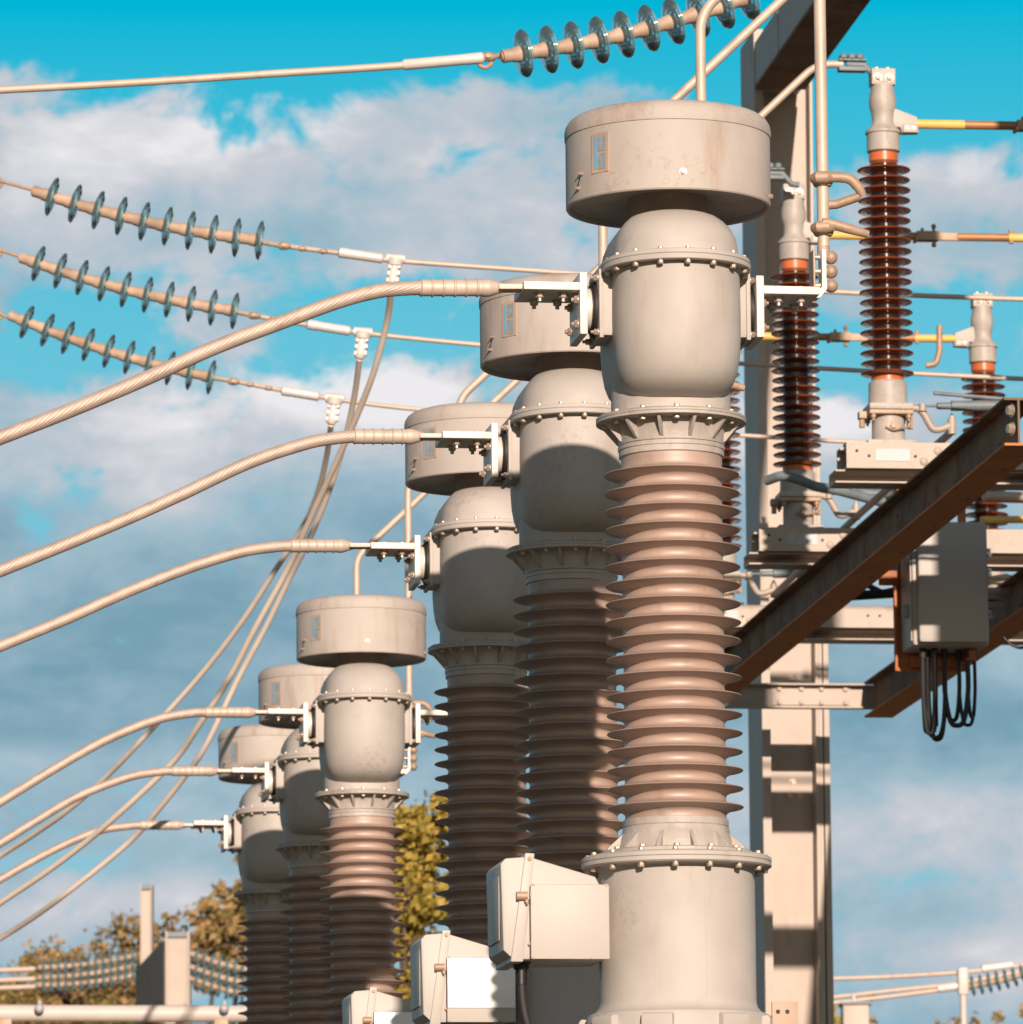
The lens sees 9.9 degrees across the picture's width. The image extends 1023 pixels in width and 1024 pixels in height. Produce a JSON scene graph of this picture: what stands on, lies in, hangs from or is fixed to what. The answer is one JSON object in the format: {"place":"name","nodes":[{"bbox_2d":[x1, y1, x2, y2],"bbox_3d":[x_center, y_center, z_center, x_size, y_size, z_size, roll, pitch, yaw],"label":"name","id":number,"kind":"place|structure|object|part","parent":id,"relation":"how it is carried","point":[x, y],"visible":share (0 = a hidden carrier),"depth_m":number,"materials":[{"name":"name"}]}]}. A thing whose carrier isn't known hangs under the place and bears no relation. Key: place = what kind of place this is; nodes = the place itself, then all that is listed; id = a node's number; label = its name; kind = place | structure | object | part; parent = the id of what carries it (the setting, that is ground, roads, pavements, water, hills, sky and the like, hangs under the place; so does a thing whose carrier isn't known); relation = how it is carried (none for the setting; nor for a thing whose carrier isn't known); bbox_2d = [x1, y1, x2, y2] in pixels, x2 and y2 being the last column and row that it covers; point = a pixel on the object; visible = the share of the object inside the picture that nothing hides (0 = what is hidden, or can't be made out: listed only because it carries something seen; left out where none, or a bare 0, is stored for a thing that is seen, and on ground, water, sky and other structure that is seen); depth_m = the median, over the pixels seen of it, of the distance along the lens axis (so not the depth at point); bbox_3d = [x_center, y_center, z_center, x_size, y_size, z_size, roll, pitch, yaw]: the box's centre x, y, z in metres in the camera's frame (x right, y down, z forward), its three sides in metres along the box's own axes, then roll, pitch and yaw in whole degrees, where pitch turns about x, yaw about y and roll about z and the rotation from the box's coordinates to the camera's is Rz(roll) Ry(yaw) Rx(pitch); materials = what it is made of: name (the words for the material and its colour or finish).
{"place":"outdoors","nodes":[
{"label":"outdoors","id":0,"kind":"place"},
{"bbox_2d":[35,968,134,993],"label":"insulator string","id":1,"kind":"object","parent":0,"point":[125,976],"visible":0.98,"depth_m":80.95,"materials":[{"name":"teal glass"}]},
{"bbox_2d":[0,984,34,990],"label":"bus wire","id":2,"kind":"object","parent":1,"relation":"attached to","point":[17,987],"visible":1,"depth_m":80.94,"materials":[{"name":"metal"}]},
{"bbox_2d":[35,958,135,985],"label":"insulator string","id":3,"kind":"object","parent":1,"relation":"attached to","point":[94,972],"visible":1,"depth_m":80.97,"materials":[{"name":"teal glass"}]},
{"bbox_2d":[0,976,34,982],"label":"bus wire","id":4,"kind":"object","parent":3,"relation":"attached to","point":[17,979],"visible":1,"depth_m":80.96,"materials":[{"name":"metal"}]},
{"bbox_2d":[35,947,136,975],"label":"insulator string","id":5,"kind":"object","parent":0,"point":[95,962],"visible":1,"depth_m":80.99,"materials":[{"name":"teal glass"}]},
{"bbox_2d":[0,966,34,972],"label":"bus wire","id":6,"kind":"object","parent":5,"relation":"attached to","point":[17,969],"visible":1,"depth_m":80.98,"materials":[{"name":"metal"}]},
{"bbox_2d":[0,305,216,393],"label":"insulator string","id":7,"kind":"object","parent":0,"point":[84,344],"visible":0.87,"depth_m":42.06,"materials":[{"name":"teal glass"}]},
{"bbox_2d":[214,376,865,443],"bbox_3d":[1.180,-0.668,42.627,6.786,0.482,0.422,1,-9,-10],"label":"bus wire","id":8,"kind":"object","parent":7,"relation":"hanging from","point":[299,393],"visible":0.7,"depth_m":42.26,"materials":[{"name":"metal"}]},
{"bbox_2d":[0,393,343,858],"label":"dropper wire","id":9,"kind":"object","parent":8,"relation":"hanging from","point":[334,401],"visible":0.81,"depth_m":43.79,"materials":[{"name":"beige metal"}]},
{"bbox_2d":[0,246,239,329],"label":"insulator string","id":10,"kind":"object","parent":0,"point":[122,289],"visible":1,"depth_m":39.89,"materials":[{"name":"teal glass"}]},
{"bbox_2d":[237,310,1022,380],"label":"bus wire","id":11,"kind":"object","parent":10,"relation":"attached to","point":[315,325],"visible":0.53,"depth_m":40.33,"materials":[{"name":"metal"}]},
{"bbox_2d":[0,327,372,941],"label":"dropper wire","id":12,"kind":"object","parent":11,"relation":"hanging from","point":[362,335],"visible":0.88,"depth_m":41.58,"materials":[{"name":"beige metal"}]},
{"bbox_2d":[0,177,264,259],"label":"insulator string","id":13,"kind":"object","parent":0,"point":[140,221],"visible":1,"depth_m":37.20,"materials":[{"name":"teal glass"}]},
{"bbox_2d":[260,240,1022,301],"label":"bus wire","id":14,"kind":"object","parent":13,"relation":"attached to","point":[348,253],"visible":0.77,"depth_m":37.61,"materials":[{"name":"metal"}]},
{"bbox_2d":[0,253,404,905],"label":"dropper wire","id":15,"kind":"object","parent":14,"relation":"hanging from","point":[394,263],"visible":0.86,"depth_m":39.00,"materials":[{"name":"beige metal"}]},
{"bbox_2d":[140,883,153,1023],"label":"steel column","id":16,"kind":"structure","parent":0,"point":[146,920],"depth_m":82.16,"materials":[{"name":"grey metal"}]},
{"bbox_2d":[165,931,191,1023],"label":"steel column","id":17,"kind":"structure","parent":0,"point":[178,972],"depth_m":78.05,"materials":[{"name":"grey metal"}]},
{"bbox_2d":[135,941,164,1023],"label":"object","id":18,"kind":"structure","parent":17,"relation":"attached to","point":[150,980],"depth_m":78.49,"materials":[{"name":"metal"}]},
{"bbox_2d":[189,960,245,990],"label":"insulator string","id":19,"kind":"object","parent":17,"relation":"attached to","point":[211,974],"visible":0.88,"depth_m":75.96,"materials":[{"name":"teal glass"}]},
{"bbox_2d":[189,947,246,978],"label":"insulator string","id":20,"kind":"object","parent":17,"relation":"attached to","point":[227,965],"visible":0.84,"depth_m":75.99,"materials":[{"name":"teal glass"}]},
{"bbox_2d":[189,973,245,1001],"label":"insulator string","id":21,"kind":"object","parent":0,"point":[227,990],"visible":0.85,"depth_m":75.94,"materials":[{"name":"teal glass"}]},
{"bbox_2d":[0,0,1022,1023],"label":"sky","id":22,"kind":"structure","parent":0,"point":[461,163],"materials":[{"name":"blue"}]},
{"bbox_2d":[477,0,759,76],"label":"insulator string","id":23,"kind":"object","parent":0,"point":[543,49],"visible":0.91,"depth_m":31.94,"materials":[{"name":"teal glass"}]},
{"bbox_2d":[0,52,499,93],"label":"bus wire","id":24,"kind":"object","parent":23,"relation":"attached to","point":[446,61],"visible":1,"depth_m":31.72,"materials":[{"name":"metal"}]},
{"bbox_2d":[724,397,1022,692],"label":"steel beam","id":25,"kind":"structure","parent":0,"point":[977,459],"depth_m":36.14,"materials":[{"name":"brown metal"}]},
{"bbox_2d":[852,588,892,600],"bbox_3d":[2.421,0.542,38.978,0.380,0.085,0.064,0,-9,0],"label":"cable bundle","id":26,"kind":"object","parent":25,"relation":"attached to","point":[876,594],"visible":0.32,"depth_m":38.95,"materials":[{"name":"black rubber"}]},
{"bbox_2d":[724,605,1022,644],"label":"steel channel frame","id":27,"kind":"object","parent":25,"relation":"on","point":[860,625],"visible":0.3,"depth_m":41.96,"materials":[{"name":"grey metal"}]},
{"bbox_2d":[722,326,850,604],"bbox_3d":[1.869,-0.458,42.229,1.143,2.315,0.321,1,-9,-7],"label":"disconnector post","id":28,"kind":"object","parent":27,"relation":"on","point":[728,460],"visible":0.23,"depth_m":42.04,"materials":[{"name":"brown ceramic"}]},
{"bbox_2d":[771,517,857,597],"bbox_3d":[2.051,0.314,40.216,0.048,0.048,3.583,0,-9,-6],"label":"interphase rod","id":29,"kind":"object","parent":28,"relation":"attached to","point":[795,574],"visible":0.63,"depth_m":41.08,"materials":[{"name":"metal"}]},
{"bbox_2d":[851,292,1013,586],"bbox_3d":[3.108,-0.445,42.372,1.370,2.315,0.321,1,-9,-7],"label":"disconnector post","id":30,"kind":"object","parent":27,"relation":"on","point":[982,346],"visible":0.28,"depth_m":42.43,"materials":[{"name":"grey metal"}]},
{"bbox_2d":[868,584,892,589],"bbox_3d":[2.473,0.503,39.108,0.300,0.105,0.097,-4,-9,21],"label":"torque arm","id":31,"kind":"object","parent":25,"relation":"attached to","point":[872,587],"visible":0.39,"depth_m":39.12},
{"bbox_2d":[744,527,1022,571],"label":"steel channel frame","id":32,"kind":"object","parent":25,"relation":"on","point":[790,548],"visible":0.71,"depth_m":38.35,"materials":[{"name":"grey metal"}]},
{"bbox_2d":[770,183,939,527],"bbox_3d":[2.247,-1.015,38.672,1.143,2.315,0.321,1,-9,-7],"label":"disconnector post","id":33,"kind":"object","parent":32,"relation":"on","point":[798,503],"visible":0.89,"depth_m":38.53,"materials":[{"name":"brown ceramic"}]},
{"bbox_2d":[939,230,1022,243],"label":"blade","id":34,"kind":"object","parent":32,"relation":"on","point":[1010,237],"visible":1,"depth_m":38.88,"materials":[{"name":"yellow metal"}]},
{"bbox_2d":[926,325,942,367],"bbox_3d":[2.997,-1.170,41.876,0.126,0.309,0.044,0,-9,0],"label":"hanging contact","id":35,"kind":"object","parent":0,"point":[939,347],"visible":1,"depth_m":41.86,"materials":[{"name":"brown metal"}]},
{"bbox_2d":[980,516,1022,522],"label":"contact bar","id":36,"kind":"object","parent":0,"point":[1001,519],"visible":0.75,"depth_m":41.12,"materials":[{"name":"yellow metal"}]},
{"bbox_2d":[981,491,1022,500],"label":"contact bar","id":37,"kind":"object","parent":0,"point":[1000,496],"visible":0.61,"depth_m":41.14,"materials":[{"name":"metal"}]},
{"bbox_2d":[983,500,1022,502],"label":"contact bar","id":38,"kind":"object","parent":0,"point":[1004,501],"visible":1,"depth_m":41.30,"materials":[{"name":"grey metal"}]},
{"bbox_2d":[1003,636,1022,648],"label":"loose wire","id":39,"kind":"object","parent":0,"point":[1006,640],"visible":1,"depth_m":38.31,"materials":[{"name":"grey metal"}]},
{"bbox_3d":[4.586,3.064,31.836,0.600,6.873,0.600,1,-9,-7],"label":"steel column","id":40,"kind":"object","parent":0,"visible":0},
{"bbox_2d":[1005,404,1014,435],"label":"bolts","id":41,"kind":"object","parent":40,"relation":"attached to","point":[1010,412],"visible":1,"depth_m":32.13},
{"bbox_2d":[864,568,1022,717],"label":"steel beam","id":42,"kind":"structure","parent":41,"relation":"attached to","point":[896,693],"depth_m":42.45,"materials":[{"name":"brown metal"}]},
{"bbox_2d":[725,683,873,709],"bbox_3d":[2.024,1.380,44.272,1.537,0.185,0.094,1,-9,-7],"label":"cross member","id":43,"kind":"object","parent":42,"relation":"attached to","point":[847,696],"visible":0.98,"depth_m":44.30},
{"bbox_2d":[829,442,1022,490],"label":"steel channel frame","id":44,"kind":"object","parent":42,"relation":"on","point":[879,465],"visible":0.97,"depth_m":35.02,"materials":[{"name":"silver metal"}]},
{"bbox_2d":[857,67,1022,442],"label":"disconnector post","id":45,"kind":"object","parent":44,"relation":"on","point":[889,410],"visible":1,"depth_m":35.27,"materials":[{"name":"brown ceramic"}]},
{"bbox_2d":[853,431,953,520],"bbox_3d":[2.432,-0.224,36.784,0.048,0.048,3.334,1,-9,-7],"label":"interphase rod","id":46,"kind":"object","parent":45,"relation":"attached to","point":[877,497],"visible":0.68,"depth_m":37.59,"materials":[{"name":"metal"}]},
{"bbox_2d":[763,471,887,505],"bbox_3d":[2.222,-0.112,37.815,1.270,0.238,0.209,3,-10,-23],"label":"earth lead","id":47,"kind":"object","parent":46,"relation":"attached to","point":[805,482],"visible":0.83,"depth_m":37.65,"materials":[{"name":"grey metal"}]},
{"bbox_2d":[933,391,1002,400],"bbox_3d":[2.832,-0.676,34.967,0.677,0.067,0.024,1,-9,-8],"label":"earthing blade","id":48,"kind":"object","parent":45,"relation":"attached to","point":[967,395],"visible":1,"depth_m":34.94,"materials":[{"name":"grey metal"}]},
{"bbox_2d":[879,489,992,741],"bbox_3d":[2.683,0.551,37.274,0.651,1.814,0.540,1,-9,-7],"label":"drive cabinet","id":49,"kind":"object","parent":42,"relation":"hanging from","point":[938,581],"visible":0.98,"depth_m":37.07,"materials":[{"name":"silver metal"}]},
{"bbox_3d":[2.764,0.443,37.061,0.441,0.767,0.070,1,-9,-7],"label":"door","id":50,"kind":"part","parent":49,"relation":"part of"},
{"bbox_2d":[988,602,1007,606],"bbox_3d":[3.273,0.617,39.370,0.233,0.038,0.036,0,-9,0],"label":"support rail","id":51,"kind":"object","parent":42,"relation":"attached to","point":[997,604],"visible":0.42,"depth_m":39.35,"materials":[{"name":"grey metal"}]},
{"bbox_2d":[988,596,1008,598],"bbox_3d":[3.279,0.571,39.357,0.247,0.025,0.018,0,-9,0],"label":"support rail","id":52,"kind":"object","parent":42,"relation":"attached to","point":[998,597],"visible":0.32,"depth_m":39.35,"materials":[{"name":"grey metal"}]},
{"bbox_2d":[988,586,1010,595],"bbox_3d":[3.371,0.472,39.321,0.432,0.184,0.102,2,-9,-14],"label":"cable bundle","id":53,"kind":"object","parent":42,"relation":"attached to","point":[996,591],"visible":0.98,"depth_m":39.26,"materials":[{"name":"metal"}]},
{"bbox_3d":[0.622,3.464,21.320,1.100,2.909,1.100,1,-9,-8],"label":"steel pedestal","id":54,"kind":"object","parent":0,"visible":0},
{"bbox_2d":[486,99,819,1023],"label":"current transformer","id":55,"kind":"object","parent":54,"relation":"on","point":[652,911],"visible":1,"depth_m":21.62,"materials":[{"name":"grey paint"}]},
{"bbox_2d":[0,278,521,445],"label":"line cable","id":56,"kind":"object","parent":55,"relation":"attached to","point":[454,287],"visible":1,"depth_m":21.68,"materials":[{"name":"metal"}]},
{"bbox_2d":[809,0,869,301],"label":"tubular conductor","id":57,"kind":"object","parent":55,"relation":"attached to","point":[824,226],"visible":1,"depth_m":22.11,"materials":[{"name":"metal"}]},
{"bbox_3d":[0.285,3.972,24.564,1.100,2.909,1.100,1,-9,-8],"label":"steel pedestal","id":58,"kind":"object","parent":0,"visible":0},
{"bbox_2d":[410,273,624,1023],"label":"current transformer","id":59,"kind":"object","parent":58,"relation":"on","point":[549,453],"visible":0.64,"depth_m":24.88,"materials":[{"name":"ceramic"}]},
{"bbox_2d":[0,428,440,577],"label":"line cable","id":60,"kind":"object","parent":59,"relation":"attached to","point":[382,436],"visible":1,"depth_m":24.92,"materials":[{"name":"metal"}]},
{"bbox_2d":[695,0,744,390],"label":"tubular conductor","id":61,"kind":"object","parent":59,"relation":"attached to","point":[708,7],"visible":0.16,"depth_m":25.56,"materials":[{"name":"metal"}]},
{"bbox_3d":[-0.092,4.460,27.677,1.100,2.909,1.100,1,-9,-8],"label":"steel pedestal","id":62,"kind":"object","parent":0,"visible":0},
{"bbox_2d":[342,402,529,1023],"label":"current transformer","id":63,"kind":"object","parent":62,"relation":"on","point":[466,570],"visible":0.56,"depth_m":28.02,"materials":[{"name":"ceramic"}]},
{"bbox_2d":[0,538,370,651],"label":"line cable","id":64,"kind":"object","parent":63,"relation":"attached to","point":[316,545],"visible":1,"depth_m":28.05,"materials":[{"name":"metal"}]},
{"bbox_2d":[598,0,787,266],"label":"tubular conductor","id":65,"kind":"object","parent":63,"relation":"attached to","point":[738,40],"depth_m":28.80,"materials":[{"name":"metal"}]},
{"bbox_3d":[-0.848,5.466,34.094,1.100,2.909,1.100,1,-9,-8],"label":"steel pedestal","id":66,"kind":"object","parent":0,"visible":0},
{"bbox_2d":[264,594,447,1023],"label":"current transformer","id":67,"kind":"object","parent":66,"relation":"on","point":[360,720],"visible":0.93,"depth_m":34.47,"materials":[{"name":"grey paint"}]},
{"bbox_2d":[0,706,266,806],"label":"line cable","id":68,"kind":"object","parent":67,"relation":"attached to","point":[117,734],"visible":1,"depth_m":34.48,"materials":[{"name":"metal"}]},
{"bbox_2d":[456,53,870,402],"bbox_3d":[0.936,-0.773,35.178,2.627,4.009,0.102,0,-9,-2],"label":"tubular conductor","id":69,"kind":"object","parent":67,"relation":"attached to","point":[857,63],"visible":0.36,"depth_m":35.47,"materials":[{"name":"metal"}]},
{"bbox_3d":[-1.202,5.943,37.142,1.100,2.909,1.100,1,-9,-8],"label":"steel pedestal","id":70,"kind":"object","parent":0,"visible":0},
{"bbox_2d":[229,663,404,1023],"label":"current transformer","id":71,"kind":"object","parent":70,"relation":"on","point":[291,780],"visible":0.57,"depth_m":37.51,"materials":[{"name":"grey paint"}]},
{"bbox_2d":[0,765,231,847],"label":"line cable","id":72,"kind":"object","parent":71,"relation":"attached to","point":[198,771],"visible":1,"depth_m":37.54,"materials":[{"name":"metal"}]},
{"bbox_2d":[402,162,799,775],"bbox_3d":[0.583,-0.295,38.227,2.627,4.009,0.102,0,-9,-2],"label":"tubular conductor","id":73,"kind":"object","parent":71,"relation":"attached to","point":[777,173],"visible":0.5,"depth_m":38.11,"materials":[{"name":"metal"}]},
{"bbox_3d":[-1.619,6.449,40.370,1.100,2.909,1.100,1,-9,-8],"label":"steel pedestal","id":74,"kind":"object","parent":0,"visible":0},
{"bbox_2d":[191,724,294,1023],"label":"current transformer","id":75,"kind":"object","parent":74,"relation":"on","point":[252,834],"visible":0.58,"depth_m":40.74,"materials":[{"name":"grey paint"}]},
{"bbox_2d":[0,820,210,883],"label":"line cable","id":76,"kind":"object","parent":75,"relation":"attached to","point":[80,837],"visible":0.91,"depth_m":40.78,"materials":[{"name":"metal"}]},
{"bbox_2d":[353,492,427,593],"bbox_3d":[0.166,0.211,41.454,2.627,4.009,0.102,0,-9,-2],"label":"tubular conductor","id":77,"kind":"object","parent":75,"relation":"attached to","point":[394,521],"visible":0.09,"depth_m":41.41,"materials":[{"name":"metal"}]},
{"bbox_3d":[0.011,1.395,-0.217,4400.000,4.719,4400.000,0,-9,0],"label":"ground","id":78,"kind":"structure","parent":0,"visible":0},
{"bbox_2d":[0,972,50,1022],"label":"tree","id":79,"kind":"object","parent":78,"relation":"on","point":[7,999],"visible":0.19,"depth_m":117.52,"materials":[{"name":"green plant"}]},
{"bbox_2d":[0,934,110,1023],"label":"tree","id":80,"kind":"object","parent":78,"relation":"on","point":[63,997],"visible":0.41,"depth_m":111.70,"materials":[{"name":"green plant"}]},
{"bbox_2d":[78,953,134,1023],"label":"tree","id":81,"kind":"object","parent":78,"relation":"on","point":[100,1001],"visible":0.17,"depth_m":121.39,"materials":[{"name":"green plant"}]},
{"bbox_2d":[77,909,179,1023],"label":"tree","id":82,"kind":"object","parent":78,"relation":"on","point":[123,932],"visible":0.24,"depth_m":109.79,"materials":[{"name":"green plant"}]},
{"bbox_2d":[154,884,246,1023],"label":"tree","id":83,"kind":"object","parent":78,"relation":"on","point":[215,929],"visible":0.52,"depth_m":103.78,"materials":[{"name":"green plant"}]},
{"bbox_2d":[198,854,246,1023],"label":"tree","id":84,"kind":"object","parent":78,"relation":"on","point":[224,895],"visible":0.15,"depth_m":105.78,"materials":[{"name":"green plant"}]},
{"bbox_2d":[394,789,448,1000],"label":"tree","id":85,"kind":"object","parent":78,"relation":"on","point":[420,884],"visible":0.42,"depth_m":65.85,"materials":[{"name":"green plant"}]},
{"bbox_2d":[740,29,833,1023],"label":"steel column","id":86,"kind":"structure","parent":78,"relation":"on","point":[789,798],"depth_m":45.36,"materials":[{"name":"metal"}]},
{"bbox_2d":[755,0,870,94],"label":"gantry girder","id":87,"kind":"object","parent":86,"relation":"on","point":[784,50],"visible":0.9,"depth_m":44.60,"materials":[{"name":"metal"}]},
{"bbox_2d":[838,994,871,1023],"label":"transformer top","id":88,"kind":"object","parent":78,"relation":"on","point":[853,1011],"visible":1,"depth_m":65.92,"materials":[{"name":"metal"}]},
{"bbox_2d":[834,995,877,1023],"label":"tree","id":89,"kind":"object","parent":78,"relation":"on","point":[837,1018],"visible":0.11,"depth_m":99.60,"materials":[{"name":"green plant"}]},
{"bbox_2d":[934,1011,980,1023],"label":"tree","id":90,"kind":"object","parent":78,"relation":"on","point":[976,1020],"visible":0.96,"depth_m":104.94,"materials":[{"name":"green plant"}]},
{"bbox_2d":[957,967,967,1023],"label":"dropper post","id":91,"kind":"object","parent":78,"relation":"on","point":[962,974],"visible":1,"depth_m":69.86,"materials":[{"name":"white metal"}]},
{"bbox_2d":[834,982,957,1004],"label":"bus wire","id":92,"kind":"object","parent":91,"relation":"attached to","point":[942,988],"visible":0.85,"depth_m":69.92,"materials":[{"name":"metal"}]},
{"bbox_2d":[833,961,1022,980],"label":"bus wire","id":93,"kind":"object","parent":91,"relation":"attached to","point":[997,966],"visible":0.94,"depth_m":69.96,"materials":[{"name":"metal"}]},
{"bbox_2d":[834,969,1022,998],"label":"bus wire","id":94,"kind":"object","parent":91,"relation":"attached to","point":[891,990],"visible":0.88,"depth_m":69.94,"materials":[{"name":"metal"}]},
{"bbox_2d":[968,964,1022,995],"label":"insulator string","id":95,"kind":"object","parent":91,"relation":"attached to","point":[997,981],"visible":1,"depth_m":69.94,"materials":[{"name":"teal glass"}]},
{"bbox_2d":[991,1003,1022,1023],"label":"tree","id":96,"kind":"object","parent":78,"relation":"on","point":[997,1016],"visible":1,"depth_m":104.77,"materials":[{"name":"green plant"}]},
{"bbox_3d":[-1.235,6.582,47.049,0.120,4.697,0.120,0,-9,0],"label":"support post","id":97,"kind":"object","parent":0,"visible":0},
{"bbox_2d":[0,1001,246,1023],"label":"support tube","id":98,"kind":"object","parent":97,"relation":"on","point":[224,1013],"visible":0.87,"depth_m":47.39,"materials":[{"name":"silver metal"}]},
{"bbox_2d":[13,1023,53,1023],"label":"yellow tube","id":99,"kind":"object","parent":98,"relation":"attached to","point":[33,1023],"visible":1,"depth_m":47.54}
]}

